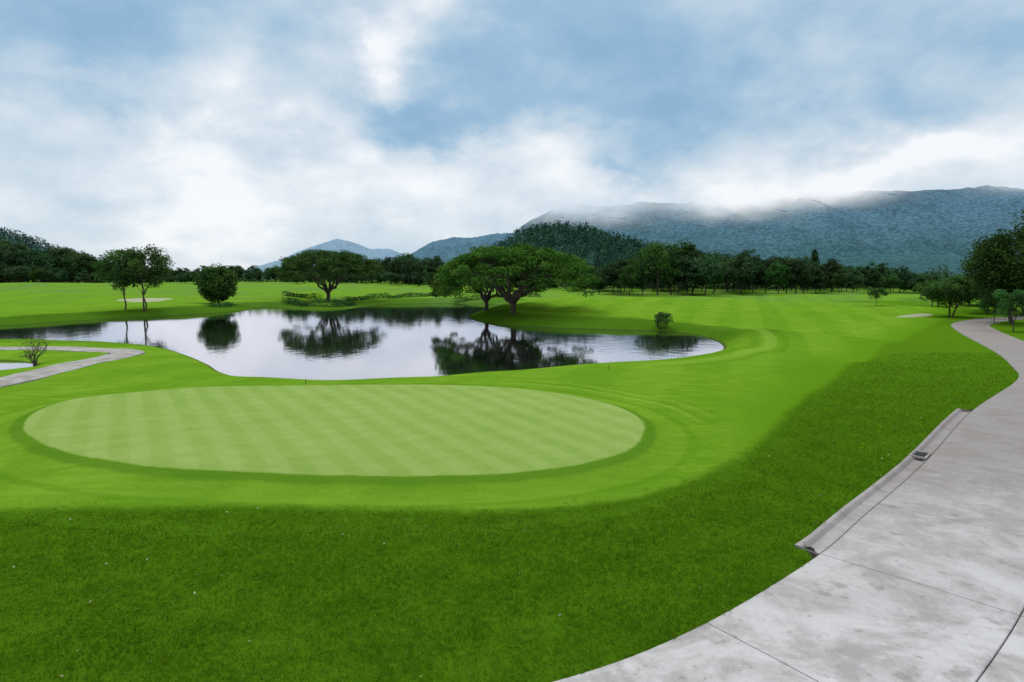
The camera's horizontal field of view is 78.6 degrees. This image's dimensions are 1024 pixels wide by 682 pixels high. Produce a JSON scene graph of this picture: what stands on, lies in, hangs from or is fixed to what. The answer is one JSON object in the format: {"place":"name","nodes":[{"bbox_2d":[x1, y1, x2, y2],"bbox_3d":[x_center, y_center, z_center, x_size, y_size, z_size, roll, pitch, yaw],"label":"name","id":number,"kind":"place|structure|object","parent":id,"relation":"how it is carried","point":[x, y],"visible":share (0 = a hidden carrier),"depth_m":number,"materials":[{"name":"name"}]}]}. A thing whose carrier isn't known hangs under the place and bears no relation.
{"place":"outdoors","nodes":[
{"label":"outdoors","id":0,"kind":"place"},
{"bbox_2d":[0,235,66,279],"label":"hill","id":1,"kind":"structure","parent":0,"point":[7,238],"depth_m":834.08,"materials":[{"name":"green plant"}]},
{"bbox_2d":[0,227,123,279],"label":"hill forest","id":2,"kind":"object","parent":1,"relation":"on","point":[17,236],"visible":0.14,"depth_m":836.14,"materials":[{"name":"green plant"}]},
{"bbox_2d":[0,346,144,387],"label":"cart path","id":3,"kind":"structure","parent":0,"point":[44,372],"depth_m":39.61,"materials":[{"name":"concrete"}]},
{"bbox_2d":[237,239,401,278],"bbox_3d":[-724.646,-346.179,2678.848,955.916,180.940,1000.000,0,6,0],"label":"distant hill","id":4,"kind":"structure","parent":0,"point":[337,245],"depth_m":2576.21,"materials":[{"name":"blue"}]},
{"bbox_2d":[0,303,723,379],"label":"pond water","id":5,"kind":"structure","parent":0,"point":[404,340],"depth_m":58.76,"materials":[{"name":"black liquid"}]},
{"bbox_2d":[403,233,516,277],"bbox_3d":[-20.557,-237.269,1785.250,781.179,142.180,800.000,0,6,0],"label":"distant hill","id":6,"kind":"structure","parent":0,"point":[448,249],"depth_m":1673.29,"materials":[{"name":"blue"}]},
{"bbox_2d":[0,352,1018,681],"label":"rough grass","id":7,"kind":"structure","parent":0,"point":[492,560],"depth_m":10.84,"materials":[{"name":"green plant"}]},
{"bbox_2d":[0,279,1023,681],"bbox_3d":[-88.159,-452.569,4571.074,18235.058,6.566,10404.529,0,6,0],"label":"ground","id":8,"kind":"structure","parent":0,"point":[174,429],"depth_m":16.33,"materials":[{"name":"green plant"}]},
{"bbox_2d":[18,332,54,364],"bbox_3d":[-32.339,0.532,42.072,2.579,2.446,2.658,0,6,0],"label":"bare shrub","id":9,"kind":"object","parent":8,"relation":"on","point":[34,361],"visible":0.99,"depth_m":42.29,"materials":[{"name":"green plant"}]},
{"bbox_2d":[91,248,150,309],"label":"slender tree","id":10,"kind":"object","parent":8,"relation":"on","point":[112,266],"visible":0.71,"depth_m":95.20,"materials":[{"name":"green plant"}]},
{"bbox_2d":[118,244,175,311],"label":"slender tree","id":11,"kind":"object","parent":8,"relation":"on","point":[156,270],"visible":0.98,"depth_m":96.50,"materials":[{"name":"green plant"}]},
{"bbox_2d":[193,263,238,303],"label":"round tree","id":12,"kind":"object","parent":8,"relation":"on","point":[218,285],"visible":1,"depth_m":119.03,"materials":[{"name":"green plant"}]},
{"bbox_2d":[203,302,235,306],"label":"hedge","id":13,"kind":"object","parent":8,"relation":"on","point":[227,304],"visible":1,"depth_m":111.87,"materials":[{"name":"green plant"}]},
{"bbox_2d":[281,291,321,298],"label":"hedge","id":14,"kind":"object","parent":8,"relation":"on","point":[297,295],"visible":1,"depth_m":150.78,"materials":[{"name":"green plant"}]},
{"bbox_2d":[281,297,357,306],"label":"hedge","id":15,"kind":"object","parent":8,"relation":"on","point":[294,302],"visible":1,"depth_m":122.22,"materials":[{"name":"green plant"}]},
{"bbox_2d":[275,249,386,300],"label":"rain tree","id":16,"kind":"object","parent":8,"relation":"on","point":[331,262],"visible":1,"depth_m":136.27,"materials":[{"name":"green plant"}]},
{"bbox_2d":[342,292,389,300],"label":"hedge","id":17,"kind":"object","parent":8,"relation":"on","point":[365,297],"visible":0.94,"depth_m":147.68,"materials":[{"name":"green plant"}]},
{"bbox_2d":[384,292,430,298],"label":"hedge","id":18,"kind":"object","parent":8,"relation":"on","point":[408,296],"visible":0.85,"depth_m":154.64,"materials":[{"name":"green plant"}]},
{"bbox_2d":[13,407,902,676],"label":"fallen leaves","id":19,"kind":"object","parent":8,"relation":"on","point":[383,543],"visible":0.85,"depth_m":10.91,"materials":[{"name":"plant"}]},
{"bbox_2d":[0,264,953,289],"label":"understorey bushes","id":20,"kind":"object","parent":8,"relation":"on","point":[732,286],"visible":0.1,"depth_m":249.10,"materials":[{"name":"green plant"}]},
{"bbox_2d":[428,257,541,310],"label":"rain tree","id":21,"kind":"object","parent":8,"relation":"on","point":[485,298],"visible":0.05,"depth_m":94.55,"materials":[{"name":"green plant"}]},
{"bbox_2d":[0,237,983,305],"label":"distant treeline","id":22,"kind":"object","parent":8,"relation":"on","point":[686,266],"visible":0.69,"depth_m":184.59,"materials":[{"name":"green plant"}]},
{"bbox_2d":[452,292,542,301],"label":"hedge","id":23,"kind":"object","parent":8,"relation":"on","point":[528,295],"visible":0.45,"depth_m":148.70,"materials":[{"name":"green plant"}]},
{"bbox_2d":[433,241,600,313],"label":"rain tree","id":24,"kind":"object","parent":8,"relation":"on","point":[523,259],"visible":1,"depth_m":79.73,"materials":[{"name":"green plant"}]},
{"bbox_2d":[653,311,673,328],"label":"shrub","id":25,"kind":"object","parent":8,"relation":"on","point":[659,317],"visible":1,"depth_m":68.69,"materials":[{"name":"green plant"}]},
{"bbox_2d":[867,287,888,305],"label":"broadleaf tree","id":26,"kind":"object","parent":8,"relation":"on","point":[875,293],"visible":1,"depth_m":105.09,"materials":[{"name":"green plant"}]},
{"bbox_2d":[911,279,947,306],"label":"broadleaf tree","id":27,"kind":"object","parent":8,"relation":"on","point":[929,282],"visible":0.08,"depth_m":110.16,"materials":[{"name":"green plant"}]},
{"bbox_2d":[914,272,995,316],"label":"broadleaf tree","id":28,"kind":"object","parent":8,"relation":"on","point":[954,287],"visible":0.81,"depth_m":79.69,"materials":[{"name":"green plant"}]},
{"bbox_2d":[956,276,997,313],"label":"broadleaf tree","id":29,"kind":"object","parent":8,"relation":"on","point":[981,297],"depth_m":89.17,"materials":[{"name":"green plant"}]},
{"bbox_2d":[957,208,1023,323],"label":"broadleaf tree","id":30,"kind":"object","parent":8,"relation":"on","point":[997,264],"visible":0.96,"depth_m":67.62,"materials":[{"name":"green plant"}]},
{"bbox_2d":[976,296,1005,321],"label":"broadleaf tree","id":31,"kind":"object","parent":8,"relation":"on","point":[984,306],"visible":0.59,"depth_m":72.39,"materials":[{"name":"green plant"}]},
{"bbox_2d":[992,289,1023,331],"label":"broadleaf tree","id":32,"kind":"object","parent":8,"relation":"on","point":[1014,298],"visible":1,"depth_m":58.73,"materials":[{"name":"green plant"}]},
{"bbox_2d":[0,0,1023,270],"label":"sky","id":33,"kind":"structure","parent":0,"point":[243,133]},
{"bbox_2d":[505,230,635,268],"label":"wooded hill","id":34,"kind":"structure","parent":0,"point":[591,255],"depth_m":612.56,"materials":[{"name":"green plant"}]},
{"bbox_2d":[492,220,895,270],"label":"hill forest","id":35,"kind":"object","parent":34,"relation":"on","point":[624,249],"visible":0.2,"depth_m":631.65,"materials":[{"name":"green plant"}]},
{"bbox_2d":[514,187,1023,259],"bbox_3d":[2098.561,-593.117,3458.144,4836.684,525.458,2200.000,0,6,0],"label":"mountain range","id":36,"kind":"structure","parent":0,"point":[952,222],"depth_m":2895.33,"materials":[{"name":"plant"}]},
{"bbox_2d":[554,316,1023,681],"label":"cart path","id":37,"kind":"structure","parent":0,"point":[913,571],"depth_m":10.05,"materials":[{"name":"concrete"}]},
{"bbox_2d":[909,450,930,460],"bbox_3d":[11.535,3.242,17.703,0.430,0.105,0.690,5,8,43],"label":"drain grate","id":38,"kind":"object","parent":37,"relation":"on","point":[920,455],"visible":0.99,"depth_m":17.63,"materials":[{"name":"metal"}]},
{"bbox_2d":[761,253,1021,278],"bbox_3d":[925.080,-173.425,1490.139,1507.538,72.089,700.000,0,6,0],"label":"foothill","id":39,"kind":"structure","parent":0,"point":[917,263],"depth_m":1380.15,"materials":[{"name":"green plant"}]}
]}

